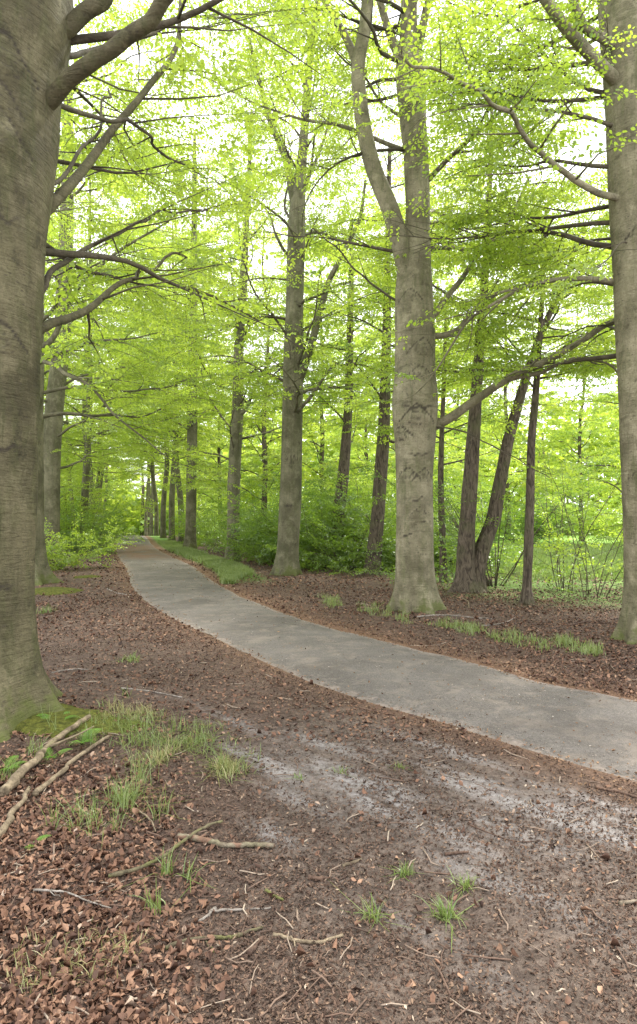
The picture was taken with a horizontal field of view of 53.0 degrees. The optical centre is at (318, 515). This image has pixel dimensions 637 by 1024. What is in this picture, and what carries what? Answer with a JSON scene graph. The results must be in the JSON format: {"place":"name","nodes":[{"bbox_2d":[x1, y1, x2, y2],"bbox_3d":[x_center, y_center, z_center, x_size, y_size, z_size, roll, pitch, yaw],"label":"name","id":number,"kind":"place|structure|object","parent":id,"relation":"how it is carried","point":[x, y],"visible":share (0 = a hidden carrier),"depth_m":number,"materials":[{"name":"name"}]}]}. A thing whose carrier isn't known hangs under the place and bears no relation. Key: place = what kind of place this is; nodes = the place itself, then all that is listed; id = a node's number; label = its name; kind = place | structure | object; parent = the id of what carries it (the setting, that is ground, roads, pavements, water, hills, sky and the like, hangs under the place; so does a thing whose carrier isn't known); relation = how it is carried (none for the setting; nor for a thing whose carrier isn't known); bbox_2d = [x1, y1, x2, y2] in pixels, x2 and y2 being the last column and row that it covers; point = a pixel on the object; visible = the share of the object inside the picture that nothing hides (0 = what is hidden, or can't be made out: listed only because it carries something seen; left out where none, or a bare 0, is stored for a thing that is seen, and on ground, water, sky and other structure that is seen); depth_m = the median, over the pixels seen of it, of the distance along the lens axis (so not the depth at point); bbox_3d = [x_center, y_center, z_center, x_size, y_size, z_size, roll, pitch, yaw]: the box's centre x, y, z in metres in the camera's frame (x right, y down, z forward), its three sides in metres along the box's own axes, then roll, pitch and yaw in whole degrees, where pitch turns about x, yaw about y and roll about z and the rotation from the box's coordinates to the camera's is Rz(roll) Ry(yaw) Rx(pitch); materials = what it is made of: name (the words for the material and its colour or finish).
{"place":"outdoors","nodes":[
{"label":"outdoors","id":0,"kind":"place"},
{"bbox_2d":[157,540,254,584],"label":"grass","id":1,"kind":"structure","parent":0,"point":[232,571],"depth_m":20.28,"materials":[{"name":"green plant"}]},
{"bbox_2d":[0,517,636,1023],"bbox_3d":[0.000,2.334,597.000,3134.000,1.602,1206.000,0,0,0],"label":"ground","id":2,"kind":"structure","parent":0,"point":[314,787],"depth_m":3.44,"materials":[{"name":"brown soil"}]},
{"bbox_2d":[0,756,26,772],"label":"fern","id":3,"kind":"object","parent":2,"relation":"on","point":[12,766],"visible":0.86,"depth_m":4.00,"materials":[{"name":"plant"}]},
{"bbox_2d":[0,786,30,837],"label":"fallen branch","id":4,"kind":"object","parent":2,"relation":"on","point":[6,824],"visible":1,"depth_m":3.34,"materials":[{"name":"brown wood"}]},
{"bbox_2d":[0,714,93,797],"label":"fallen branch","id":5,"kind":"object","parent":2,"relation":"on","point":[11,783],"visible":0.95,"depth_m":4.02,"materials":[{"name":"brown wood"}]},
{"bbox_2d":[35,587,83,595],"bbox_3d":[-5.628,1.569,13.411,1.257,0.122,1.184,0,0,0],"label":"moss patch","id":6,"kind":"object","parent":2,"relation":"on","point":[47,591],"visible":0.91,"depth_m":13.23,"materials":[{"name":"plant"}]},
{"bbox_2d":[32,735,109,796],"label":"fallen branch","id":7,"kind":"object","parent":2,"relation":"on","point":[41,788],"visible":1,"depth_m":3.93,"materials":[{"name":"brown wood"}]},
{"bbox_2d":[33,888,111,908],"bbox_3d":[-1.008,1.567,2.655,0.394,0.030,0.087,0,0,16],"label":"fallen stick","id":8,"kind":"object","parent":2,"relation":"on","point":[46,890],"visible":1,"depth_m":2.66,"materials":[{"name":"wood"}]},
{"bbox_2d":[44,185,102,404],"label":"beech tree","id":9,"kind":"object","parent":2,"relation":"on","point":[81,397],"visible":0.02,"depth_m":40.08,"materials":[{"name":"green plant"}]},
{"bbox_2d":[0,917,153,997],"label":"grass","id":10,"kind":"structure","parent":2,"relation":"on","point":[83,942],"depth_m":2.29,"materials":[{"name":"green plant"}]},
{"bbox_2d":[60,477,93,529],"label":"woodland shrub","id":11,"kind":"object","parent":2,"relation":"on","point":[84,507],"visible":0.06,"depth_m":31.71,"materials":[{"name":"green plant"}]},
{"bbox_2d":[44,359,113,527],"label":"beech tree","id":12,"kind":"object","parent":2,"relation":"on","point":[76,447],"visible":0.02,"depth_m":59.83,"materials":[{"name":"green plant"}]},
{"bbox_2d":[45,322,114,501],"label":"woodland tree","id":13,"kind":"object","parent":2,"relation":"on","point":[94,493],"visible":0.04,"depth_m":48.40,"materials":[{"name":"green plant"}]},
{"bbox_2d":[67,728,100,745],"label":"fern","id":14,"kind":"object","parent":2,"relation":"on","point":[89,733],"visible":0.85,"depth_m":4.50,"materials":[{"name":"plant"}]},
{"bbox_2d":[14,703,154,737],"bbox_3d":[-2.021,1.558,4.884,1.552,0.107,0.741,0,0,16],"label":"moss patch","id":15,"kind":"object","parent":2,"relation":"on","point":[32,724],"visible":0.59,"depth_m":4.75,"materials":[{"name":"green plant"}]},
{"bbox_2d":[44,509,136,570],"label":"beech shrub","id":16,"kind":"object","parent":2,"relation":"on","point":[58,556],"visible":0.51,"depth_m":18.92,"materials":[{"name":"green plant"}]},
{"bbox_2d":[44,231,146,537],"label":"beech tree","id":17,"kind":"object","parent":2,"relation":"on","point":[83,406],"visible":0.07,"depth_m":42.09,"materials":[{"name":"green plant"}]},
{"bbox_2d":[0,704,197,847],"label":"grass","id":18,"kind":"structure","parent":2,"relation":"on","point":[123,799],"depth_m":3.50,"materials":[{"name":"green plant"}]},
{"bbox_2d":[60,483,147,555],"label":"woodland shrub","id":19,"kind":"object","parent":2,"relation":"on","point":[97,531],"visible":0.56,"depth_m":27.54,"materials":[{"name":"green plant"}]},
{"bbox_2d":[44,281,164,534],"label":"beech tree","id":20,"kind":"object","parent":2,"relation":"on","point":[94,444],"visible":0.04,"depth_m":51.58,"materials":[{"name":"green plant"}]},
{"bbox_2d":[60,446,157,542],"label":"woodland shrub","id":21,"kind":"object","parent":2,"relation":"on","point":[65,504],"visible":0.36,"depth_m":32.75,"materials":[{"name":"green plant"}]},
{"bbox_2d":[68,365,150,535],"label":"beech tree","id":22,"kind":"object","parent":2,"relation":"on","point":[109,477],"visible":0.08,"depth_m":76.14,"materials":[{"name":"green plant"}]},
{"bbox_2d":[44,93,186,542],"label":"beech tree","id":23,"kind":"object","parent":2,"relation":"on","point":[85,493],"visible":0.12,"depth_m":32.73,"materials":[{"name":"green plant"}]},
{"bbox_2d":[61,350,170,533],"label":"beech tree","id":24,"kind":"object","parent":2,"relation":"on","point":[139,470],"visible":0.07,"depth_m":62.80,"materials":[{"name":"green plant"}]},
{"bbox_2d":[44,2,202,557],"bbox_3d":[-9.735,-7.763,24.682,10.380,18.967,11.624,0,0,0],"label":"beech tree","id":25,"kind":"object","parent":2,"relation":"on","point":[54,432],"visible":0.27,"depth_m":24.09,"materials":[{"name":"green plant"}]},
{"bbox_2d":[92,288,186,535],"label":"beech tree","id":26,"kind":"object","parent":2,"relation":"on","point":[153,474],"visible":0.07,"depth_m":52.82,"materials":[{"name":"green plant"}]},
{"bbox_2d":[94,379,184,535],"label":"beech tree","id":27,"kind":"object","parent":2,"relation":"on","point":[146,512],"visible":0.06,"depth_m":73.73,"materials":[{"name":"green plant"}]},
{"bbox_2d":[35,0,249,585],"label":"beech tree","id":28,"kind":"object","parent":2,"relation":"on","point":[44,573],"visible":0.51,"depth_m":14.98,"materials":[{"name":"green plant"}]},
{"bbox_2d":[134,880,165,914],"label":"grass tuft","id":29,"kind":"object","parent":2,"relation":"on","point":[156,906],"visible":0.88,"depth_m":2.57,"materials":[{"name":"plant"}]},
{"bbox_2d":[104,370,201,535],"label":"beech tree","id":30,"kind":"object","parent":2,"relation":"on","point":[150,516],"visible":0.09,"depth_m":62.14,"materials":[{"name":"green plant"}]},
{"bbox_2d":[108,843,219,891],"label":"grass tuft","id":31,"kind":"object","parent":2,"relation":"on","point":[167,871],"visible":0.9,"depth_m":2.82,"materials":[{"name":"plant"}]},
{"bbox_2d":[73,179,257,540],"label":"beech tree","id":32,"kind":"object","parent":2,"relation":"on","point":[171,502],"visible":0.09,"depth_m":40.78,"materials":[{"name":"green plant"}]},
{"bbox_2d":[108,820,222,877],"bbox_3d":[-0.688,1.566,3.018,0.087,0.025,0.661,0,0,37],"label":"fallen stick","id":33,"kind":"object","parent":2,"relation":"on","point":[123,872],"visible":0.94,"depth_m":2.90,"materials":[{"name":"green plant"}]},
{"bbox_2d":[68,685,267,785],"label":"grass","id":34,"kind":"structure","parent":2,"relation":"on","point":[185,740],"depth_m":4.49,"materials":[{"name":"green plant"}]},
{"bbox_2d":[106,234,230,537],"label":"beech tree","id":35,"kind":"object","parent":2,"relation":"on","point":[163,515],"visible":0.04,"depth_m":45.94,"materials":[{"name":"green plant"}]},
{"bbox_2d":[101,212,246,543],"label":"beech tree","id":36,"kind":"object","parent":2,"relation":"on","point":[203,432],"visible":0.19,"depth_m":35.15,"materials":[{"name":"green plant"}]},
{"bbox_2d":[73,125,281,548],"bbox_3d":[-6.445,-8.533,31.180,10.076,20.506,9.508,0,0,0],"label":"beech tree","id":37,"kind":"object","parent":2,"relation":"on","point":[190,530],"visible":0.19,"depth_m":30.55,"materials":[{"name":"green plant"}]},
{"bbox_2d":[157,380,227,517],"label":"woodland tree","id":38,"kind":"object","parent":2,"relation":"on","point":[200,475],"visible":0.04,"depth_m":63.37,"materials":[{"name":"green plant"}]},
{"bbox_2d":[179,853,212,898],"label":"grass tuft","id":39,"kind":"object","parent":2,"relation":"on","point":[188,872],"visible":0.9,"depth_m":2.81,"materials":[{"name":"plant"}]},
{"bbox_2d":[158,478,243,536],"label":"woodland shrub","id":40,"kind":"object","parent":2,"relation":"on","point":[176,501],"visible":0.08,"depth_m":49.44,"materials":[{"name":"green plant"}]},
{"bbox_2d":[167,491,250,546],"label":"woodland shrub","id":41,"kind":"object","parent":2,"relation":"on","point":[198,534],"visible":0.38,"depth_m":34.06,"materials":[{"name":"green plant"}]},
{"bbox_2d":[0,0,422,742],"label":"beech tree","id":42,"kind":"object","parent":2,"relation":"on","point":[40,78],"visible":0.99,"depth_m":5.28,"materials":[{"name":"green plant"}]},
{"bbox_2d":[165,925,262,952],"bbox_3d":[-0.378,1.587,2.368,0.369,0.025,0.113,0,0,-16],"label":"fallen stick","id":43,"kind":"object","parent":2,"relation":"on","point":[173,944],"visible":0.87,"depth_m":2.40,"materials":[{"name":"wood"}]},
{"bbox_2d":[156,303,278,526],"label":"woodland tree","id":44,"kind":"object","parent":2,"relation":"on","point":[201,490],"visible":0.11,"depth_m":45.94,"materials":[{"name":"green plant"}]},
{"bbox_2d":[177,831,273,847],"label":"fallen branch","id":45,"kind":"object","parent":2,"relation":"on","point":[200,839],"visible":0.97,"depth_m":3.07,"materials":[{"name":"beige wood"}]},
{"bbox_2d":[184,484,276,535],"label":"woodland shrub","id":46,"kind":"object","parent":2,"relation":"on","point":[206,505],"visible":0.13,"depth_m":41.30,"materials":[{"name":"green plant"}]},
{"bbox_2d":[209,907,270,912],"bbox_3d":[-0.316,1.588,2.578,0.249,0.013,0.019,0,0,-6],"label":"fallen stick","id":47,"kind":"object","parent":2,"relation":"on","point":[229,909],"visible":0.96,"depth_m":2.57,"materials":[{"name":"wood"}]},
{"bbox_2d":[135,53,365,561],"bbox_3d":[-2.416,-6.393,22.455,8.285,16.226,8.412,0,0,-26],"label":"beech tree","id":48,"kind":"object","parent":2,"relation":"on","point":[235,425],"visible":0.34,"depth_m":22.09,"materials":[{"name":"green plant"}]},
{"bbox_2d":[192,470,312,555],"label":"woodland shrub","id":49,"kind":"object","parent":2,"relation":"on","point":[217,507],"visible":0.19,"depth_m":25.70,"materials":[{"name":"green plant"}]},
{"bbox_2d":[246,936,263,956],"bbox_3d":[-0.233,1.583,2.355,0.025,0.027,0.113,0,0,21],"label":"fallen stick","id":50,"kind":"object","parent":2,"relation":"on","point":[251,950],"visible":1,"depth_m":2.33,"materials":[{"name":"wood"}]},
{"bbox_2d":[163,206,353,514],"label":"woodland tree","id":51,"kind":"object","parent":2,"relation":"on","point":[265,450],"visible":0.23,"depth_m":29.65,"materials":[{"name":"green plant"}]},
{"bbox_2d":[205,492,318,565],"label":"woodland shrub","id":52,"kind":"object","parent":2,"relation":"on","point":[261,561],"visible":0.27,"depth_m":21.27,"materials":[{"name":"green plant"}]},
{"bbox_2d":[138,0,419,575],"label":"beech tree","id":53,"kind":"object","parent":2,"relation":"on","point":[293,393],"visible":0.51,"depth_m":17.02,"materials":[{"name":"green plant"}]},
{"bbox_2d":[239,461,369,532],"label":"woodland shrub","id":54,"kind":"object","parent":2,"relation":"on","point":[267,488],"visible":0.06,"depth_m":29.32,"materials":[{"name":"green plant"}]},
{"bbox_2d":[272,932,343,946],"bbox_3d":[-0.039,1.589,2.390,0.269,0.026,0.087,0,0,0],"label":"fallen stick","id":55,"kind":"object","parent":2,"relation":"on","point":[291,939],"visible":1,"depth_m":2.39,"materials":[{"name":"brown wood"}]},
{"bbox_2d":[225,466,395,568],"bbox_3d":[-0.059,-0.003,20.473,5.974,3.738,4.883,0,0,25],"label":"woodland shrub","id":56,"kind":"object","parent":2,"relation":"on","point":[271,540],"visible":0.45,"depth_m":20.00,"materials":[{"name":"green plant"}]},
{"bbox_2d":[0,698,636,1023],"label":"leaf litter","id":57,"kind":"object","parent":2,"relation":"on","point":[130,1015],"visible":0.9,"depth_m":2.56,"materials":[{"name":"brown plant"}]},
{"bbox_2d":[241,225,395,494],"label":"woodland tree","id":58,"kind":"object","parent":2,"relation":"on","point":[320,445],"visible":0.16,"depth_m":35.20,"materials":[{"name":"green plant"}]},
{"bbox_2d":[308,874,328,880],"bbox_3d":[-0.001,1.588,2.800,0.094,0.026,0.033,0,0,0],"label":"fallen stick","id":59,"kind":"object","parent":2,"relation":"on","point":[314,877],"visible":0.99,"depth_m":2.79,"materials":[{"name":"wood"}]},
{"bbox_2d":[0,587,636,1023],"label":"leaf crumbs","id":60,"kind":"object","parent":2,"relation":"on","point":[382,935],"visible":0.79,"depth_m":2.83,"materials":[{"name":"brown dry dead leaf"}]},
{"bbox_2d":[0,568,636,1023],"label":"twig litter","id":61,"kind":"object","parent":2,"relation":"on","point":[16,864],"visible":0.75,"depth_m":2.62,"materials":[{"name":"brown wood"}]},
{"bbox_2d":[10,548,636,742],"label":"leaf litter","id":62,"kind":"object","parent":2,"relation":"on","point":[598,667],"visible":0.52,"depth_m":8.58,"materials":[{"name":"brown plant"}]},
{"bbox_2d":[259,487,395,572],"bbox_3d":[0.692,0.442,19.230,5.086,3.499,4.778,0,0,15],"label":"woodland shrub","id":63,"kind":"object","parent":2,"relation":"on","point":[305,556],"visible":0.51,"depth_m":18.31,"materials":[{"name":"green plant"}]},
{"bbox_2d":[60,375,622,535],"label":"wood","id":64,"kind":"object","parent":2,"relation":"on","point":[589,446],"visible":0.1,"depth_m":99.14,"materials":[{"name":"green plant"}]},
{"bbox_2d":[254,441,436,554],"bbox_3d":[1.478,-0.383,22.948,5.992,4.587,7.330,0,0,43],"label":"woodland shrub","id":65,"kind":"object","parent":2,"relation":"on","point":[328,498],"visible":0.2,"depth_m":21.11,"materials":[{"name":"green plant"}]},
{"bbox_2d":[302,306,395,510],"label":"woodland tree","id":66,"kind":"object","parent":2,"relation":"on","point":[366,454],"visible":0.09,"depth_m":51.03,"materials":[{"name":"green plant"}]},
{"bbox_2d":[237,161,463,564],"bbox_3d":[1.159,-4.408,21.215,7.019,12.255,8.670,0,0,0],"label":"woodland tree","id":67,"kind":"object","parent":2,"relation":"on","point":[345,452],"visible":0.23,"depth_m":20.81,"materials":[{"name":"green plant"}]},
{"bbox_2d":[115,0,618,613],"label":"beech tree","id":68,"kind":"object","parent":2,"relation":"on","point":[417,424],"visible":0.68,"depth_m":10.56,"materials":[{"name":"green plant"}]},
{"bbox_2d":[336,887,412,932],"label":"grass tuft","id":69,"kind":"object","parent":2,"relation":"on","point":[372,914],"visible":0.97,"depth_m":2.54,"materials":[{"name":"plant"}]},
{"bbox_2d":[307,461,448,538],"bbox_3d":[2.707,-0.370,29.193,7.095,4.107,6.339,0,0,12],"label":"woodland shrub","id":70,"kind":"object","parent":2,"relation":"on","point":[353,482],"visible":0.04,"depth_m":27.95,"materials":[{"name":"green plant"}]},
{"bbox_2d":[266,94,513,574],"bbox_3d":[2.051,-4.352,17.285,7.395,12.143,7.089,0,0,0],"label":"woodland tree","id":71,"kind":"object","parent":2,"relation":"on","point":[376,529],"visible":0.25,"depth_m":17.44,"materials":[{"name":"green plant"}]},
{"bbox_2d":[301,453,494,569],"bbox_3d":[2.272,0.183,20.246,6.200,4.265,5.824,0,0,4],"label":"woodland shrub","id":72,"kind":"object","parent":2,"relation":"on","point":[338,542],"visible":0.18,"depth_m":19.49,"materials":[{"name":"green plant"}]},
{"bbox_2d":[279,135,525,492],"bbox_3d":[4.925,-7.592,29.743,10.596,18.722,9.542,0,0,-44],"label":"woodland tree","id":73,"kind":"object","parent":2,"relation":"on","point":[454,467],"visible":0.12,"depth_m":29.05,"materials":[{"name":"green plant"}]},
{"bbox_2d":[377,860,432,884],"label":"grass tuft","id":74,"kind":"object","parent":2,"relation":"on","point":[402,872],"visible":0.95,"depth_m":2.85,"materials":[{"name":"plant"}]},
{"bbox_2d":[222,539,622,592],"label":"undergrowth","id":75,"kind":"object","parent":2,"relation":"on","point":[386,569],"visible":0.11,"depth_m":15.87,"materials":[{"name":"green plant"}]},
{"bbox_2d":[355,453,503,547],"bbox_3d":[5.858,-0.760,31.541,7.621,4.937,8.530,0,0,30],"label":"woodland shrub","id":76,"kind":"object","parent":2,"relation":"on","point":[485,485],"visible":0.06,"depth_m":29.61,"materials":[{"name":"green plant"}]},
{"bbox_2d":[354,473,523,575],"bbox_3d":[3.607,0.397,18.787,4.951,3.626,5.270,0,0,-10],"label":"woodland shrub","id":77,"kind":"object","parent":2,"relation":"on","point":[451,542],"visible":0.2,"depth_m":17.89,"materials":[{"name":"green plant"}]},
{"bbox_2d":[415,890,482,953],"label":"grass tuft","id":78,"kind":"object","parent":2,"relation":"on","point":[445,914],"visible":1,"depth_m":2.54,"materials":[{"name":"plant"}]},
{"bbox_2d":[342,282,558,582],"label":"woodland tree","id":79,"kind":"object","parent":2,"relation":"on","point":[442,529],"visible":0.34,"depth_m":15.44,"materials":[{"name":"green plant"}]},
{"bbox_2d":[417,614,491,618],"bbox_3d":[2.133,1.572,10.043,1.152,0.079,0.284,0,0,13],"label":"fallen stick","id":80,"kind":"object","parent":2,"relation":"on","point":[457,615],"visible":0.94,"depth_m":10.10,"materials":[{"name":"wood"}]},
{"bbox_2d":[446,866,476,896],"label":"grass tuft","id":81,"kind":"object","parent":2,"relation":"on","point":[466,884],"visible":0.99,"depth_m":2.74,"materials":[{"name":"plant"}]},
{"bbox_2d":[318,594,605,656],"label":"grass","id":82,"kind":"structure","parent":2,"relation":"on","point":[588,649],"depth_m":8.34,"materials":[{"name":"green plant"}]},
{"bbox_2d":[433,305,499,497],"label":"woodland tree","id":83,"kind":"object","parent":2,"relation":"on","point":[456,437],"visible":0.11,"depth_m":55.17,"materials":[{"name":"green plant"}]},
{"bbox_2d":[335,33,611,593],"bbox_3d":[3.768,-3.658,13.758,6.454,10.757,7.355,0,0,-38],"label":"woodland tree","id":84,"kind":"object","parent":2,"relation":"on","point":[465,579],"visible":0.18,"depth_m":13.25,"materials":[{"name":"green plant"}]},
{"bbox_2d":[314,0,636,644],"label":"beech tree","id":85,"kind":"object","parent":2,"relation":"on","point":[613,62],"visible":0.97,"depth_m":8.09,"materials":[{"name":"green plant"}]},
{"bbox_2d":[356,460,596,586],"bbox_3d":[3.660,0.065,14.874,5.514,3.199,4.179,0,0,0],"label":"hazel shrub","id":86,"kind":"object","parent":2,"relation":"on","point":[489,580],"visible":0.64,"depth_m":14.52,"materials":[{"name":"green plant"}]},
{"bbox_2d":[346,143,614,592],"bbox_3d":[4.666,-3.186,13.007,7.209,9.812,6.464,0,0,-44],"label":"woodland tree","id":87,"kind":"object","parent":2,"relation":"on","point":[484,541],"visible":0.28,"depth_m":13.35,"materials":[{"name":"green plant"}]},
{"bbox_2d":[433,471,537,538],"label":"woodland shrub","id":88,"kind":"object","parent":2,"relation":"on","point":[515,498],"visible":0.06,"depth_m":43.24,"materials":[{"name":"green plant"}]},
{"bbox_2d":[433,232,599,539],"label":"woodland tree","id":89,"kind":"object","parent":2,"relation":"on","point":[506,413],"visible":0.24,"depth_m":41.16,"materials":[{"name":"green plant"}]},
{"bbox_2d":[430,159,616,604],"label":"woodland tree","id":90,"kind":"object","parent":2,"relation":"on","point":[526,597],"visible":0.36,"depth_m":11.53,"materials":[{"name":"green plant"}]},
{"bbox_2d":[478,477,573,543],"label":"woodland shrub","id":91,"kind":"object","parent":2,"relation":"on","point":[537,535],"visible":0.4,"depth_m":35.54,"materials":[{"name":"green plant"}]},
{"bbox_2d":[499,417,622,590],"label":"ash sapling","id":92,"kind":"object","parent":2,"relation":"on","point":[562,513],"visible":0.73,"depth_m":13.95,"materials":[{"name":"green plant"}]},
{"bbox_2d":[505,428,623,598],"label":"ash sapling","id":93,"kind":"object","parent":2,"relation":"on","point":[543,486],"visible":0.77,"depth_m":12.56,"materials":[{"name":"green plant"}]},
{"bbox_2d":[516,292,621,540],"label":"woodland tree","id":94,"kind":"object","parent":2,"relation":"on","point":[570,433],"visible":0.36,"depth_m":39.91,"materials":[{"name":"green plant"}]},
{"bbox_2d":[522,475,622,535],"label":"woodland shrub","id":95,"kind":"object","parent":2,"relation":"on","point":[567,505],"visible":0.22,"depth_m":49.12,"materials":[{"name":"green plant"}]},
{"bbox_2d":[535,195,621,499],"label":"woodland tree","id":96,"kind":"object","parent":2,"relation":"on","point":[612,431],"visible":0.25,"depth_m":30.35,"materials":[{"name":"green plant"}]},
{"bbox_2d":[555,483,622,544],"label":"woodland shrub","id":97,"kind":"object","parent":2,"relation":"on","point":[611,529],"visible":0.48,"depth_m":33.75,"materials":[{"name":"green plant"}]},
{"bbox_2d":[595,785,636,797],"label":"fallen stick","id":98,"kind":"object","parent":2,"relation":"on","point":[614,790],"visible":1,"depth_m":3.69,"materials":[{"name":"wood"}]},
{"bbox_2d":[44,0,621,514],"label":"sky","id":99,"kind":"structure","parent":0,"point":[583,142],"materials":[{"name":"white"}]},
{"bbox_2d":[116,535,636,781],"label":"path","id":100,"kind":"structure","parent":0,"point":[596,716],"depth_m":6.26,"materials":[{"name":"concrete"}]},
{"bbox_2d":[44,556,636,920],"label":"bud scales","id":101,"kind":"object","parent":100,"relation":"on","point":[568,756],"visible":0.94,"depth_m":5.97,"materials":[{"name":"brown plant"}]},
{"bbox_2d":[127,563,632,773],"bbox_3d":[-1.881,1.575,12.627,2.973,0.054,20.768,0,0,-26],"label":"path grit","id":102,"kind":"object","parent":100,"relation":"on","point":[411,672],"visible":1,"depth_m":5.82,"materials":[{"name":"gravel"}]},
{"bbox_2d":[435,541,623,581],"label":"meadow grass","id":103,"kind":"structure","parent":0,"point":[591,550],"depth_m":20.34,"materials":[{"name":"green plant"}]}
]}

